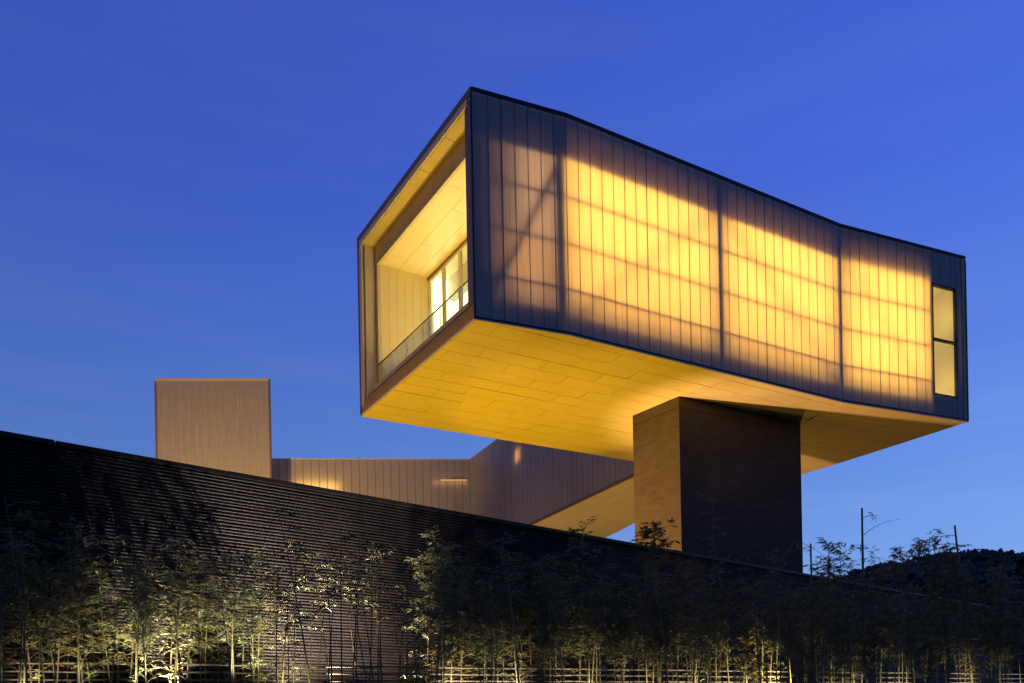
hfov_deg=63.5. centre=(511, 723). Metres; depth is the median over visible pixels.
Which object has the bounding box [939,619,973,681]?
bamboo
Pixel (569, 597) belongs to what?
bamboo
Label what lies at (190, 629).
bamboo
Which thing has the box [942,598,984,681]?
bamboo
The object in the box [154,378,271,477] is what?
stair tower
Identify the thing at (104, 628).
bamboo
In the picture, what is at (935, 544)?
bamboo
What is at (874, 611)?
bamboo
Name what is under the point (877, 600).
bamboo
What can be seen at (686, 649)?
bamboo
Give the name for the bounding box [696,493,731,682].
bamboo
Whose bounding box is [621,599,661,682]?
bamboo
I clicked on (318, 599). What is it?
bamboo
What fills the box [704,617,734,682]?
bamboo
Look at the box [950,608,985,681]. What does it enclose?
bamboo
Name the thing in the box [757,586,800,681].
bamboo
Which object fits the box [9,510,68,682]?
bamboo
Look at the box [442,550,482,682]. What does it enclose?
bamboo
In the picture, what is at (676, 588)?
bamboo
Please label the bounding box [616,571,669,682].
bamboo
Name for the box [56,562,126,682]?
bamboo
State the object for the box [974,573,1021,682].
bamboo
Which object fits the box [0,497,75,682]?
bamboo
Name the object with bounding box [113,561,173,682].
bamboo
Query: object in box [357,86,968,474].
gallery building
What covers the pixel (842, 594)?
bamboo
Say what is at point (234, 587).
bamboo
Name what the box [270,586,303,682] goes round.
bamboo
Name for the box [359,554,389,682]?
bamboo
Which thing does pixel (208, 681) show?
fence
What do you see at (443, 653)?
bamboo
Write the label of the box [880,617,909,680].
bamboo
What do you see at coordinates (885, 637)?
bamboo
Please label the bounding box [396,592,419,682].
bamboo
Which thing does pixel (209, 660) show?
bamboo
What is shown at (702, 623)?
bamboo
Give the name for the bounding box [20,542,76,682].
bamboo
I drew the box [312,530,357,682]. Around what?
bamboo
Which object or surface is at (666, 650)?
bamboo
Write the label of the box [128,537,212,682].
bamboo
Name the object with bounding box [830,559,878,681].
bamboo
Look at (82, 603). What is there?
bamboo
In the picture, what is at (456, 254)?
glass door
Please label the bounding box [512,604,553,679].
bamboo
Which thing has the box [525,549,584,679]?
bamboo
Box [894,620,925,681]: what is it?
bamboo
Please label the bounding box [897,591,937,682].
bamboo
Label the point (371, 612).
bamboo
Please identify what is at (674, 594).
bamboo
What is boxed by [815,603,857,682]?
bamboo
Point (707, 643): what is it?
bamboo
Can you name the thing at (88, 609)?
bamboo
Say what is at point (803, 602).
bamboo
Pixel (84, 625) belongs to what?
bamboo
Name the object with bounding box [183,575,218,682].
bamboo
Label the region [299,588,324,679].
bamboo
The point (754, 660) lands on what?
bamboo
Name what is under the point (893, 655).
bamboo
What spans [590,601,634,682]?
bamboo
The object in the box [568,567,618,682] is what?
bamboo
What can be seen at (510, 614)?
bamboo
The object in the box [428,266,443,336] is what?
glass door
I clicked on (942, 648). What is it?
bamboo
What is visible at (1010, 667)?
bamboo
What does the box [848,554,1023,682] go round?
hill
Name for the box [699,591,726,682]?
bamboo
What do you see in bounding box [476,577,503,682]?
bamboo
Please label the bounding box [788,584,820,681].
bamboo
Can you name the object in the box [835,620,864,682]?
bamboo
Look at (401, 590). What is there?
bamboo
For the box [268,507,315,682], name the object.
bamboo
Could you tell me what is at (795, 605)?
bamboo
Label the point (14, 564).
bamboo
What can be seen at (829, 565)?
bamboo
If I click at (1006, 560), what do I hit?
woods
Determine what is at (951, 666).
bamboo
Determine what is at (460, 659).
bamboo
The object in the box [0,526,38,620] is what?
bamboo
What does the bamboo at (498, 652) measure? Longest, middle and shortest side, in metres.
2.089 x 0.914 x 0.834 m
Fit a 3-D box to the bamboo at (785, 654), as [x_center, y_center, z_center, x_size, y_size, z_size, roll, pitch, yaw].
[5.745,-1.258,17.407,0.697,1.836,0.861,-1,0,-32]
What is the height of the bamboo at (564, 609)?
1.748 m
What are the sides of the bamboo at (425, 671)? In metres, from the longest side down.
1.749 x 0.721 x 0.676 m
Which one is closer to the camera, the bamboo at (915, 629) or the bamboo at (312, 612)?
the bamboo at (312, 612)
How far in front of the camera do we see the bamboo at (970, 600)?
21.16 m
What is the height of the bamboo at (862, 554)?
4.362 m
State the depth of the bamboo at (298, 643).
11.80 m
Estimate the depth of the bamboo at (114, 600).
9.98 m
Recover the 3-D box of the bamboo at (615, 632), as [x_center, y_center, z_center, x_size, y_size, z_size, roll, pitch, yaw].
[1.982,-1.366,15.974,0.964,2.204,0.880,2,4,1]
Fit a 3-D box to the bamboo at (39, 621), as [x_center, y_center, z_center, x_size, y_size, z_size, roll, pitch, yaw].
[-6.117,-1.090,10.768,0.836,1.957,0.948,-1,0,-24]
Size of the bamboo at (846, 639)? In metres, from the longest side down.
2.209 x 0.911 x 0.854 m
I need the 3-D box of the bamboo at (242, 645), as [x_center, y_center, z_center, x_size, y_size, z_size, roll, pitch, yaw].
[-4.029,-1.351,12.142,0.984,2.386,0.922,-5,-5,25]
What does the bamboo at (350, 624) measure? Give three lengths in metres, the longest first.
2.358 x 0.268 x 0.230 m
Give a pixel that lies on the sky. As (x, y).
(189, 188)
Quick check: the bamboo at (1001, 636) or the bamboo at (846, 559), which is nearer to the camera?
the bamboo at (846, 559)
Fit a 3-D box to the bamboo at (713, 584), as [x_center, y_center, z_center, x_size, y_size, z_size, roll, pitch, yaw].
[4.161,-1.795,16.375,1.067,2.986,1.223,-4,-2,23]
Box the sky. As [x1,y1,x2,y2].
[0,0,1023,577]
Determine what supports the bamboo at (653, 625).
on the ground
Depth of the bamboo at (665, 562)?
13.06 m
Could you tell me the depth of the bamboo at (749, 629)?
16.40 m
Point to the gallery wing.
(549, 487)
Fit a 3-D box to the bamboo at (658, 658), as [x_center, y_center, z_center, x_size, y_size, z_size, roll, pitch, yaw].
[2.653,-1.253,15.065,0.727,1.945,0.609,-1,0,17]
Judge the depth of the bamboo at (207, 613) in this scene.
12.06 m
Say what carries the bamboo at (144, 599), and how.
on the ground
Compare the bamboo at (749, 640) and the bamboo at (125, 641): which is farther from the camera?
the bamboo at (749, 640)
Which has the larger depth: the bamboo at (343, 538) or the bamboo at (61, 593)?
the bamboo at (343, 538)
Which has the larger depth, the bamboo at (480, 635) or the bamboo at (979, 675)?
the bamboo at (979, 675)
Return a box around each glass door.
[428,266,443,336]
[443,250,459,322]
[459,242,466,308]
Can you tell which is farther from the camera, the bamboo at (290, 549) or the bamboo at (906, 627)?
the bamboo at (906, 627)
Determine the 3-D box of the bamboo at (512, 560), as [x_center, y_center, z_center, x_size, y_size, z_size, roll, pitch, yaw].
[-0.042,-1.787,14.563,1.149,3.117,1.166,-1,0,-10]
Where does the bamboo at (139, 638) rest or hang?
on the ground
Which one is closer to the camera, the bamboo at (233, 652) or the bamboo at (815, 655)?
the bamboo at (233, 652)
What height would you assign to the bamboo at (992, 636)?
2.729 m
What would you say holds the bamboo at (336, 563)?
on the ground
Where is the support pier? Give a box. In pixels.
[633,396,802,572]
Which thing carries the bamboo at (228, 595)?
on the ground
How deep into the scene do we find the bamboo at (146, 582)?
10.94 m
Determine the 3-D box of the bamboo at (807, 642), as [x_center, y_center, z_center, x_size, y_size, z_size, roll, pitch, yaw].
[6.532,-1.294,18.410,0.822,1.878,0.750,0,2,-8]
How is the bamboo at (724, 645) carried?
on the ground
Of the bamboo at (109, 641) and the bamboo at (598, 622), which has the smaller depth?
the bamboo at (109, 641)
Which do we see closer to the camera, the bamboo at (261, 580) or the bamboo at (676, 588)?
the bamboo at (261, 580)
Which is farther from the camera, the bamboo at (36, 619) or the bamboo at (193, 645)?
the bamboo at (193, 645)
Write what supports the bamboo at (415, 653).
on the ground
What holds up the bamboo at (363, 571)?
on the ground
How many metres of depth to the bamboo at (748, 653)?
17.13 m
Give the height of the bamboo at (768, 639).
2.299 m
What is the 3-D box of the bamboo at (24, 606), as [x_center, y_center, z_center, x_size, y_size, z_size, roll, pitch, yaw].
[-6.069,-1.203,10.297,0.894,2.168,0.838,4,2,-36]
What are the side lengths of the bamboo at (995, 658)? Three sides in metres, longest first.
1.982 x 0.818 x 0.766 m
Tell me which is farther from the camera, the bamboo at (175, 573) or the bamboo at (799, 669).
the bamboo at (799, 669)
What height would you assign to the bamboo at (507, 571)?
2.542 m
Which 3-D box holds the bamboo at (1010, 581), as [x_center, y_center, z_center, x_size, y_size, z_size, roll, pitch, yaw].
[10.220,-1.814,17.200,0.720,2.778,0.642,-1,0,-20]
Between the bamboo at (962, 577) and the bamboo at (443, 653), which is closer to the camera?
the bamboo at (443, 653)
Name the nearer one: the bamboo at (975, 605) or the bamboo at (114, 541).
the bamboo at (114, 541)
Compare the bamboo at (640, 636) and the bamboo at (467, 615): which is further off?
the bamboo at (640, 636)
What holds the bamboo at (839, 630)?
on the ground
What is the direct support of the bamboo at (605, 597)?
on the ground
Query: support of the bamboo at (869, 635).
on the ground
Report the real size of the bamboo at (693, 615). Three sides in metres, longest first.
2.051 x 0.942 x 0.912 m
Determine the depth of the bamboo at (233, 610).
10.77 m
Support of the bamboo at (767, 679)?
on the ground
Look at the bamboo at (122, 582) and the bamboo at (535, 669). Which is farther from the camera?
the bamboo at (535, 669)
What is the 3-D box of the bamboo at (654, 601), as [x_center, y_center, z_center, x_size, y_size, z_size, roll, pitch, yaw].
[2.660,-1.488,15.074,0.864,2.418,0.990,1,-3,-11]
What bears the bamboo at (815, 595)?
on the ground
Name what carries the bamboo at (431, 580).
on the ground
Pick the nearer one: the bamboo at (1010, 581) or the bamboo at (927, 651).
the bamboo at (1010, 581)
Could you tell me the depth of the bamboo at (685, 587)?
16.18 m
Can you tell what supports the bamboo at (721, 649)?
on the ground
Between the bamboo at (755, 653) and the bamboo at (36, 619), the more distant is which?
the bamboo at (755, 653)
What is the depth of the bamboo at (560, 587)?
15.37 m
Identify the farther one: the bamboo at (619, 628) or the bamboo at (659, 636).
the bamboo at (659, 636)
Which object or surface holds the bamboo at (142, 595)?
on the ground
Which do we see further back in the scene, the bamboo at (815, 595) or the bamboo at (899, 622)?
the bamboo at (815, 595)
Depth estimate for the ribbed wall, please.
13.90 m
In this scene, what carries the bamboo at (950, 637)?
on the ground
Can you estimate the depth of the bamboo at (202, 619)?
12.35 m
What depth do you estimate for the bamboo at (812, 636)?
16.65 m
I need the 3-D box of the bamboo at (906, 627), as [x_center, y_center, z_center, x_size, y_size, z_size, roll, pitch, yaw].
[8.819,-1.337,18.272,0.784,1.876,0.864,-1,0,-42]
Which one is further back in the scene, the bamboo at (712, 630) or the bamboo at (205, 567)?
the bamboo at (712, 630)
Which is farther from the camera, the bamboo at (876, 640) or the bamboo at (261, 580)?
the bamboo at (876, 640)
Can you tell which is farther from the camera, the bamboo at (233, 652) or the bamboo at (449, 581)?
the bamboo at (233, 652)
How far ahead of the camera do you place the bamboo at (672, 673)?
15.52 m
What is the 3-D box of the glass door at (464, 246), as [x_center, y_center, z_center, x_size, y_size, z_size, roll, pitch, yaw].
[-1.340,-13.397,26.501,0.075,4.116,1.172,-1,0,-32]
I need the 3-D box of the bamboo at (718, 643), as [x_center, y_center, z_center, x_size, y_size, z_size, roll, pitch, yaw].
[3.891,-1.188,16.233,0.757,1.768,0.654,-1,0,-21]
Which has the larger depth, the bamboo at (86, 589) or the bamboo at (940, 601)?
the bamboo at (940, 601)
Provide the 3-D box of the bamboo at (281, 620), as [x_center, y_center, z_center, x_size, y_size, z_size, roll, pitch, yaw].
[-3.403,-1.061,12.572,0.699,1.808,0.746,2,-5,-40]
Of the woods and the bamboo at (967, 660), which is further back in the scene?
the woods
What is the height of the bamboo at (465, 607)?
2.456 m
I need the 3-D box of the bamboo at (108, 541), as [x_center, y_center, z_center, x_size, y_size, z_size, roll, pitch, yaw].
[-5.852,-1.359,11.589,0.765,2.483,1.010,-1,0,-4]
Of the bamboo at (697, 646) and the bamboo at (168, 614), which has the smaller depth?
the bamboo at (168, 614)
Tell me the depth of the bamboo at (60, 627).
10.90 m
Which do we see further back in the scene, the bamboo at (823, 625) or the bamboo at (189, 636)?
the bamboo at (823, 625)
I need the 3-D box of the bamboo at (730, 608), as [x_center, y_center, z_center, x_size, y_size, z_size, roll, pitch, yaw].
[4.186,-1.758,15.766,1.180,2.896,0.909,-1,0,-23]
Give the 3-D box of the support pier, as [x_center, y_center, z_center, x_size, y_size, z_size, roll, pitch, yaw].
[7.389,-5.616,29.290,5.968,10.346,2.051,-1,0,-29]
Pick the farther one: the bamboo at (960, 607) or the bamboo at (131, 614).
the bamboo at (960, 607)
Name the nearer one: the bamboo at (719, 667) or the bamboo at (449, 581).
the bamboo at (449, 581)
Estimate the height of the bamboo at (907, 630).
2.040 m
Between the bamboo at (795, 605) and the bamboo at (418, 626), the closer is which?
the bamboo at (418, 626)
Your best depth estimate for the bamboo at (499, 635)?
13.82 m
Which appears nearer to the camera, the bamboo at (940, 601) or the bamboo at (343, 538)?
the bamboo at (343, 538)
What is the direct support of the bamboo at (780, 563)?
on the ground
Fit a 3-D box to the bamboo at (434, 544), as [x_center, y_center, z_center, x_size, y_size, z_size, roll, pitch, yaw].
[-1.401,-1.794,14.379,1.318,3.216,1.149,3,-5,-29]
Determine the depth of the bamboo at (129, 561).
11.70 m
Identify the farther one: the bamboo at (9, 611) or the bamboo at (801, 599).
the bamboo at (801, 599)
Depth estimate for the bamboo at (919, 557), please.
19.31 m
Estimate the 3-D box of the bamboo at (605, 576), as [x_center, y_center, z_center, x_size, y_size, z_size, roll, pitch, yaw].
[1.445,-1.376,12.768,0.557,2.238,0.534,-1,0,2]
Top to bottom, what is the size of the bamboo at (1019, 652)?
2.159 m
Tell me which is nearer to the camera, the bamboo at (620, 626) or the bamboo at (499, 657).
the bamboo at (499, 657)
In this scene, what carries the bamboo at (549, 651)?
on the ground
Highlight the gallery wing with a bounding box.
[272,439,634,537]
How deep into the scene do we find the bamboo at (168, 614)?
12.08 m
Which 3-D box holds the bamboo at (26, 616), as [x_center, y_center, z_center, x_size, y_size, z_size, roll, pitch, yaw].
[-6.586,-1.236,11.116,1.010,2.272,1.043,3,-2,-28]
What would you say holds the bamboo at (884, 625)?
on the ground
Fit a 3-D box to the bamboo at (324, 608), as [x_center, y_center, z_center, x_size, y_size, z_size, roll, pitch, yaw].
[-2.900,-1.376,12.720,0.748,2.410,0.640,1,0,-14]
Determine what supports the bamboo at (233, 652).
on the ground
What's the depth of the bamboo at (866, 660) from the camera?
19.60 m
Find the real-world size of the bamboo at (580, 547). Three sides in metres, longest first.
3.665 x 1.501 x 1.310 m
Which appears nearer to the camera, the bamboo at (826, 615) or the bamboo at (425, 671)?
the bamboo at (425, 671)
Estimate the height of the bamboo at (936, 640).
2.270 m
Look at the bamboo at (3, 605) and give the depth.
10.44 m
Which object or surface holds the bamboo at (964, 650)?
on the ground
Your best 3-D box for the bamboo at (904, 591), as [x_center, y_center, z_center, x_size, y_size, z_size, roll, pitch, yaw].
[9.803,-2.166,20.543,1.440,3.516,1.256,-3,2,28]
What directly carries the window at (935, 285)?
in the gallery building
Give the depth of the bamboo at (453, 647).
13.97 m
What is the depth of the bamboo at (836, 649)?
17.22 m
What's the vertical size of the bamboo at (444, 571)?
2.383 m
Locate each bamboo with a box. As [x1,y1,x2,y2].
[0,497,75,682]
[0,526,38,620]
[0,527,50,682]
[0,531,59,682]
[0,539,61,682]
[0,556,19,669]
[0,563,41,682]
[0,572,26,666]
[0,581,18,682]
[2,542,63,682]
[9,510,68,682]
[9,560,73,682]
[14,567,81,682]
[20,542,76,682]
[23,516,122,682]
[30,556,104,682]
[40,562,76,682]
[41,579,100,682]
[45,536,132,682]
[47,563,115,682]
[47,571,111,682]
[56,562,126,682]
[62,536,121,682]
[68,587,97,682]
[74,535,165,682]
[78,585,134,682]
[90,562,171,650]
[98,538,167,682]
[101,573,131,682]
[105,572,166,682]
[110,554,173,682]
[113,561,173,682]
[114,568,185,682]
[115,577,167,682]
[118,565,158,682]
[122,568,155,682]
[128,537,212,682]
[140,538,219,682]
[146,588,198,682]
[153,580,219,682]
[157,585,214,682]
[158,570,191,682]
[174,578,226,667]
[178,552,240,678]
[179,576,234,678]
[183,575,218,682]
[185,569,242,682]
[193,550,259,682]
[196,563,236,682]
[198,553,265,681]
[207,553,278,682]
[213,614,256,682]
[226,583,267,682]
[227,547,291,682]
[232,578,292,682]
[235,586,284,682]
[244,565,304,682]
[253,570,315,682]
[260,566,292,682]
[261,596,307,682]
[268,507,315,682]
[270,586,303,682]
[282,541,315,682]
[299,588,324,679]
[300,552,348,682]
[302,550,334,682]
[309,560,339,682]
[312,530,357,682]
[316,556,350,682]
[334,540,376,682]
[334,563,358,682]
[335,549,370,682]
[342,571,374,682]
[343,554,380,682]
[351,555,390,682]
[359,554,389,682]
[363,571,390,676]
[364,542,394,682]
[377,575,405,682]
[391,559,422,682]
[393,580,417,682]
[394,586,436,682]
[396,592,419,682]
[396,601,444,682]
[400,583,430,682]
[403,527,466,682]
[406,560,475,682]
[408,575,459,682]
[411,576,465,682]
[414,533,468,682]
[414,602,469,678]
[419,552,456,682]
[423,587,470,682]
[430,593,476,682]
[434,569,490,671]
[434,619,469,682]
[437,561,485,655]
[439,595,485,682]
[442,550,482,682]
[464,577,509,675]
[465,575,510,682]
[465,597,501,682]
[468,596,510,682]
[473,601,518,682]
[474,602,510,672]
[475,531,541,652]
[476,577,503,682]
[479,608,520,682]
[482,593,520,682]
[488,570,534,682]
[491,536,528,682]
[495,600,543,682]
[496,592,537,671]
[501,596,543,682]
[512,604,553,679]
[515,554,567,682]
[521,576,580,682]
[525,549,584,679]
[529,572,577,682]
[529,616,571,682]
[532,561,563,682]
[533,561,591,682]
[534,600,580,680]
[535,621,572,674]
[541,605,583,682]
[545,572,573,682]
[546,598,583,676]
[553,515,610,682]
[560,598,601,682]
[564,589,612,682]
[565,594,606,680]
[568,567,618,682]
[571,579,618,682]
[577,600,619,682]
[588,562,620,682]
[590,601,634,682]
[592,579,635,682]
[593,585,634,682]
[597,595,639,682]
[604,609,637,682]
[607,570,651,679]
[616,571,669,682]
[621,586,643,682]
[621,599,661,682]
[622,517,679,682]
[632,575,680,682]
[633,591,676,672]
[634,591,672,682]
[637,597,684,682]
[640,585,687,668]
[640,602,676,682]
[641,558,675,682]
[643,598,675,680]
[649,579,695,682]
[649,607,685,682]
[660,570,708,680]
[663,613,701,682]
[663,615,685,680]
[666,554,708,668]
[674,626,704,680]
[677,564,711,682]
[677,603,717,680]
[680,580,733,682]
[687,575,737,667]
[690,624,727,682]
[692,585,719,682]
[694,555,750,682]
[695,619,725,680]
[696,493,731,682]
[696,599,729,668]
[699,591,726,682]
[700,588,751,679]
[702,618,743,668]
[704,610,731,680]
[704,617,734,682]
[708,554,761,682]
[726,606,768,681]
[730,619,761,681]
[731,599,772,682]
[731,611,763,682]
[734,553,774,682]
[736,576,792,682]
[738,581,784,680]
[739,585,796,682]
[743,627,769,681]
[748,552,804,682]
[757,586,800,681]
[759,547,794,682]
[760,603,798,675]
[761,619,800,681]
[762,577,820,682]
[767,587,814,680]
[771,591,816,681]
[773,587,800,682]
[785,622,821,681]
[787,541,836,682]
[787,630,812,680]
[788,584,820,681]
[789,614,829,682]
[797,537,860,682]
[797,559,858,681]
[797,585,854,682]
[798,620,828,681]
[801,543,865,682]
[802,563,848,680]
[809,599,853,681]
[810,578,839,682]
[814,584,868,682]
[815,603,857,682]
[816,596,868,682]
[817,608,841,682]
[817,621,855,682]
[822,613,853,682]
[823,542,858,654]
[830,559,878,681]
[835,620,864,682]
[847,592,897,682]
[847,614,874,680]
[848,575,897,682]
[848,631,876,681]
[850,622,888,682]
[853,614,891,681]
[855,613,891,682]
[857,545,898,682]
[861,508,897,682]
[865,595,908,682]
[867,586,898,676]
[867,596,907,681]
[868,525,972,681]
[880,594,919,682]
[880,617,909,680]
[882,566,937,681]
[882,626,909,681]
[883,546,916,681]
[887,588,923,681]
[887,599,911,682]
[887,619,931,682]
[888,589,915,682]
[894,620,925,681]
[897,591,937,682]
[898,606,944,681]
[899,606,920,682]
[904,604,944,681]
[906,529,946,680]
[906,615,952,682]
[909,568,958,650]
[910,545,978,679]
[914,612,954,663]
[914,617,949,682]
[915,609,957,681]
[919,542,973,682]
[919,575,969,682]
[920,607,952,681]
[921,549,982,682]
[931,604,967,678]
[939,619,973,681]
[941,609,960,682]
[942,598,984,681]
[943,560,996,681]
[948,604,972,682]
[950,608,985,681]
[950,638,981,681]
[951,613,981,681]
[953,582,995,681]
[961,622,987,681]
[963,583,1009,681]
[967,563,1023,682]
[973,629,1011,682]
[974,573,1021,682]
[974,622,1003,677]
[976,601,1013,666]
[978,566,1019,681]
[978,582,1021,682]
[979,609,1019,681]
[983,603,1021,681]
[990,572,1023,682]
[993,614,1023,680]
[1001,587,1023,682]
[1002,621,1023,681]
[1003,625,1023,671]
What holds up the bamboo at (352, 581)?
on the ground
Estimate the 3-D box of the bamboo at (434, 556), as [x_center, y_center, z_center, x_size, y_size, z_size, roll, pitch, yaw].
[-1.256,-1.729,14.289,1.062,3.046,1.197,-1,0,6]
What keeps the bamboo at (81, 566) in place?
on the ground
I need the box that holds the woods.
[842,548,1023,637]
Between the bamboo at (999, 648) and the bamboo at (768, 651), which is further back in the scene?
the bamboo at (999, 648)
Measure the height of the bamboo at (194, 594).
2.352 m
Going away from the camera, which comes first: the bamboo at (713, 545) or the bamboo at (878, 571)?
the bamboo at (713, 545)
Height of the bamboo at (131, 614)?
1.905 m
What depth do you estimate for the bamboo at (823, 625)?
15.29 m
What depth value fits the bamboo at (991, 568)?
20.59 m
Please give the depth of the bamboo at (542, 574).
14.49 m
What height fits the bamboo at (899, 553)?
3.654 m
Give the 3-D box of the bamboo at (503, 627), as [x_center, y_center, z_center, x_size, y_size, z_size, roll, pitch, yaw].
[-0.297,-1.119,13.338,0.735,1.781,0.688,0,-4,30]
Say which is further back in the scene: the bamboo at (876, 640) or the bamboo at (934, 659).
the bamboo at (934, 659)
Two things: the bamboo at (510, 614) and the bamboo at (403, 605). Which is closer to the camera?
the bamboo at (403, 605)
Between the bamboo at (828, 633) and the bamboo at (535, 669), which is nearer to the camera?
the bamboo at (535, 669)
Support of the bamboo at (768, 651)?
on the ground
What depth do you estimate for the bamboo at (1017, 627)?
20.47 m
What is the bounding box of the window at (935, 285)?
[932,283,957,398]
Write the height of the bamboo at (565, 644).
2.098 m
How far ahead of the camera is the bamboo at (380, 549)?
13.08 m
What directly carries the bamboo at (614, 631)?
on the ground
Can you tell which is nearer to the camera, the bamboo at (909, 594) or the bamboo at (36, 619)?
the bamboo at (36, 619)
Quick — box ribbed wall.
[0,430,1012,682]
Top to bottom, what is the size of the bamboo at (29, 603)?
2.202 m
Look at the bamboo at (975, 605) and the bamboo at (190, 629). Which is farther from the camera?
the bamboo at (975, 605)
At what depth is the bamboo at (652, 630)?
16.09 m
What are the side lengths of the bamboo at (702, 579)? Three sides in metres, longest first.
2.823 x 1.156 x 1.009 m
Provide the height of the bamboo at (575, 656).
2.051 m
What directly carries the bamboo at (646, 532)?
on the ground
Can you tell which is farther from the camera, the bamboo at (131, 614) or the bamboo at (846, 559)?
the bamboo at (846, 559)
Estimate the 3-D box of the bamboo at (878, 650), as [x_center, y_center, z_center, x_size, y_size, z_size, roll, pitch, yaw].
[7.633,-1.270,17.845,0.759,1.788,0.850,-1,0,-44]
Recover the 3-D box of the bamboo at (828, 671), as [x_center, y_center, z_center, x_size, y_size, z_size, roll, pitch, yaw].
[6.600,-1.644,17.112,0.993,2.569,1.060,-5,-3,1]
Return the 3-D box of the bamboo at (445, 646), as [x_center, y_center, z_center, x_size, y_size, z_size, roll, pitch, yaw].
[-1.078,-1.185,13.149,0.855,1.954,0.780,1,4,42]
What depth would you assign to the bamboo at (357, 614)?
12.69 m
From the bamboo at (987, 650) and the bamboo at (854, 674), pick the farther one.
the bamboo at (987, 650)
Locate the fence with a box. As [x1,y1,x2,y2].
[2,661,1023,682]
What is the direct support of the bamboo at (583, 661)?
on the ground
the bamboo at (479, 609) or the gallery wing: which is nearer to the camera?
the bamboo at (479, 609)
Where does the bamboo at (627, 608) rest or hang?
on the ground
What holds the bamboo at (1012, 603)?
on the ground
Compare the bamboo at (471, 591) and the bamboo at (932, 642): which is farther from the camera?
the bamboo at (932, 642)
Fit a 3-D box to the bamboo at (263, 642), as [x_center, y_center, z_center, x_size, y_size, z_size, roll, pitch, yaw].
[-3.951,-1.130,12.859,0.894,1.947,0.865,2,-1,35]
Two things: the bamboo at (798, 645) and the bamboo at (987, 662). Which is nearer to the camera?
the bamboo at (798, 645)
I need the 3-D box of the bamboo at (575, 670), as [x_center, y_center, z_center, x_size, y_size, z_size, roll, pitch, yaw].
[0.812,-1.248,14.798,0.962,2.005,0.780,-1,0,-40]
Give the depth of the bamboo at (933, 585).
20.75 m
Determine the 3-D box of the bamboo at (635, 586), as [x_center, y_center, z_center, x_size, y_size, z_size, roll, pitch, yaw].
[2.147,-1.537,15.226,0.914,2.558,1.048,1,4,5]
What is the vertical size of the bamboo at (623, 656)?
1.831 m
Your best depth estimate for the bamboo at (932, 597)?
20.05 m
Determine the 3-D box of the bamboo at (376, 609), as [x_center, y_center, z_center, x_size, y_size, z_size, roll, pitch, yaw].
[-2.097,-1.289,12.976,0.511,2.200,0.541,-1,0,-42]
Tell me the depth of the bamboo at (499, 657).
13.61 m
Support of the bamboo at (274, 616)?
on the ground
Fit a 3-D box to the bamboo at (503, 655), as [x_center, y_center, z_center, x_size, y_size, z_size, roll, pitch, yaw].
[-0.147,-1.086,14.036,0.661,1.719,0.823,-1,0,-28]
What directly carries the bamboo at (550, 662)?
on the ground
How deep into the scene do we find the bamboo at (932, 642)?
18.17 m
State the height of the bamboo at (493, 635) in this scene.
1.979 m
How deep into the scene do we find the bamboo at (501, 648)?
14.50 m
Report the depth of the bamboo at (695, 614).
13.24 m
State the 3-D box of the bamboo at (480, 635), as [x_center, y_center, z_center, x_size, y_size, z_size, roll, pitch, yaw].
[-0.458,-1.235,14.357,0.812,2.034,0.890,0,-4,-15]
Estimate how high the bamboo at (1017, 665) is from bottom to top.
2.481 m
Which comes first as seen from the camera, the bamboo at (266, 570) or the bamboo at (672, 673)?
the bamboo at (266, 570)
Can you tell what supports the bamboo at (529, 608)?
on the ground
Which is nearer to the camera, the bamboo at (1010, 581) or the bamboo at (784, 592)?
the bamboo at (784, 592)
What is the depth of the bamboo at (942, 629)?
18.81 m
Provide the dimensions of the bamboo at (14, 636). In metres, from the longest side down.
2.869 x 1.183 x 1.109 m
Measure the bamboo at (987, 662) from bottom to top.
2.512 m
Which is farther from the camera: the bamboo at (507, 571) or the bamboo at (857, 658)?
the bamboo at (857, 658)
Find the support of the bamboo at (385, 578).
on the ground
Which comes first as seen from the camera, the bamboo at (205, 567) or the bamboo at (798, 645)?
the bamboo at (205, 567)
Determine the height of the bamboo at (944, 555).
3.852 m
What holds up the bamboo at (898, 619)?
on the ground
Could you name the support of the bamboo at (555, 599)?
on the ground
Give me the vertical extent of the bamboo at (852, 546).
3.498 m
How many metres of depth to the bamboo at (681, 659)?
16.83 m
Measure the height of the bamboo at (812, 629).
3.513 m
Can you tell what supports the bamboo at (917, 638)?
on the ground
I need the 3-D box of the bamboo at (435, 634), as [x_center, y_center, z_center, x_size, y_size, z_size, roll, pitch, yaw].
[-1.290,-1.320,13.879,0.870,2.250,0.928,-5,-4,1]
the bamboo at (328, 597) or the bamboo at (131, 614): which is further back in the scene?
the bamboo at (328, 597)
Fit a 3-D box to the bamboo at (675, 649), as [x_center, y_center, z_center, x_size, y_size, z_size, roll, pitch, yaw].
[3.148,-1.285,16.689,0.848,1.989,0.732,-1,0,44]
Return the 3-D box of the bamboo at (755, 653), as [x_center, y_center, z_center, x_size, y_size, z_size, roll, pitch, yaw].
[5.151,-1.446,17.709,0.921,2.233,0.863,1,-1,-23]
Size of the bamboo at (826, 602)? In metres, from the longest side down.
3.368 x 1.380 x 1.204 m
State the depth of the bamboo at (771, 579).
16.43 m
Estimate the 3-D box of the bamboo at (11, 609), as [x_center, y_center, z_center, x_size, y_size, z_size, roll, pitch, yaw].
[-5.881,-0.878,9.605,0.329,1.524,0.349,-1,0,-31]
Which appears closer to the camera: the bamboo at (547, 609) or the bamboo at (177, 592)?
the bamboo at (177, 592)
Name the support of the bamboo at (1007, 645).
on the ground
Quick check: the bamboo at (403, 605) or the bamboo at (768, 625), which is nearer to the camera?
the bamboo at (403, 605)
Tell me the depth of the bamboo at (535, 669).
14.03 m

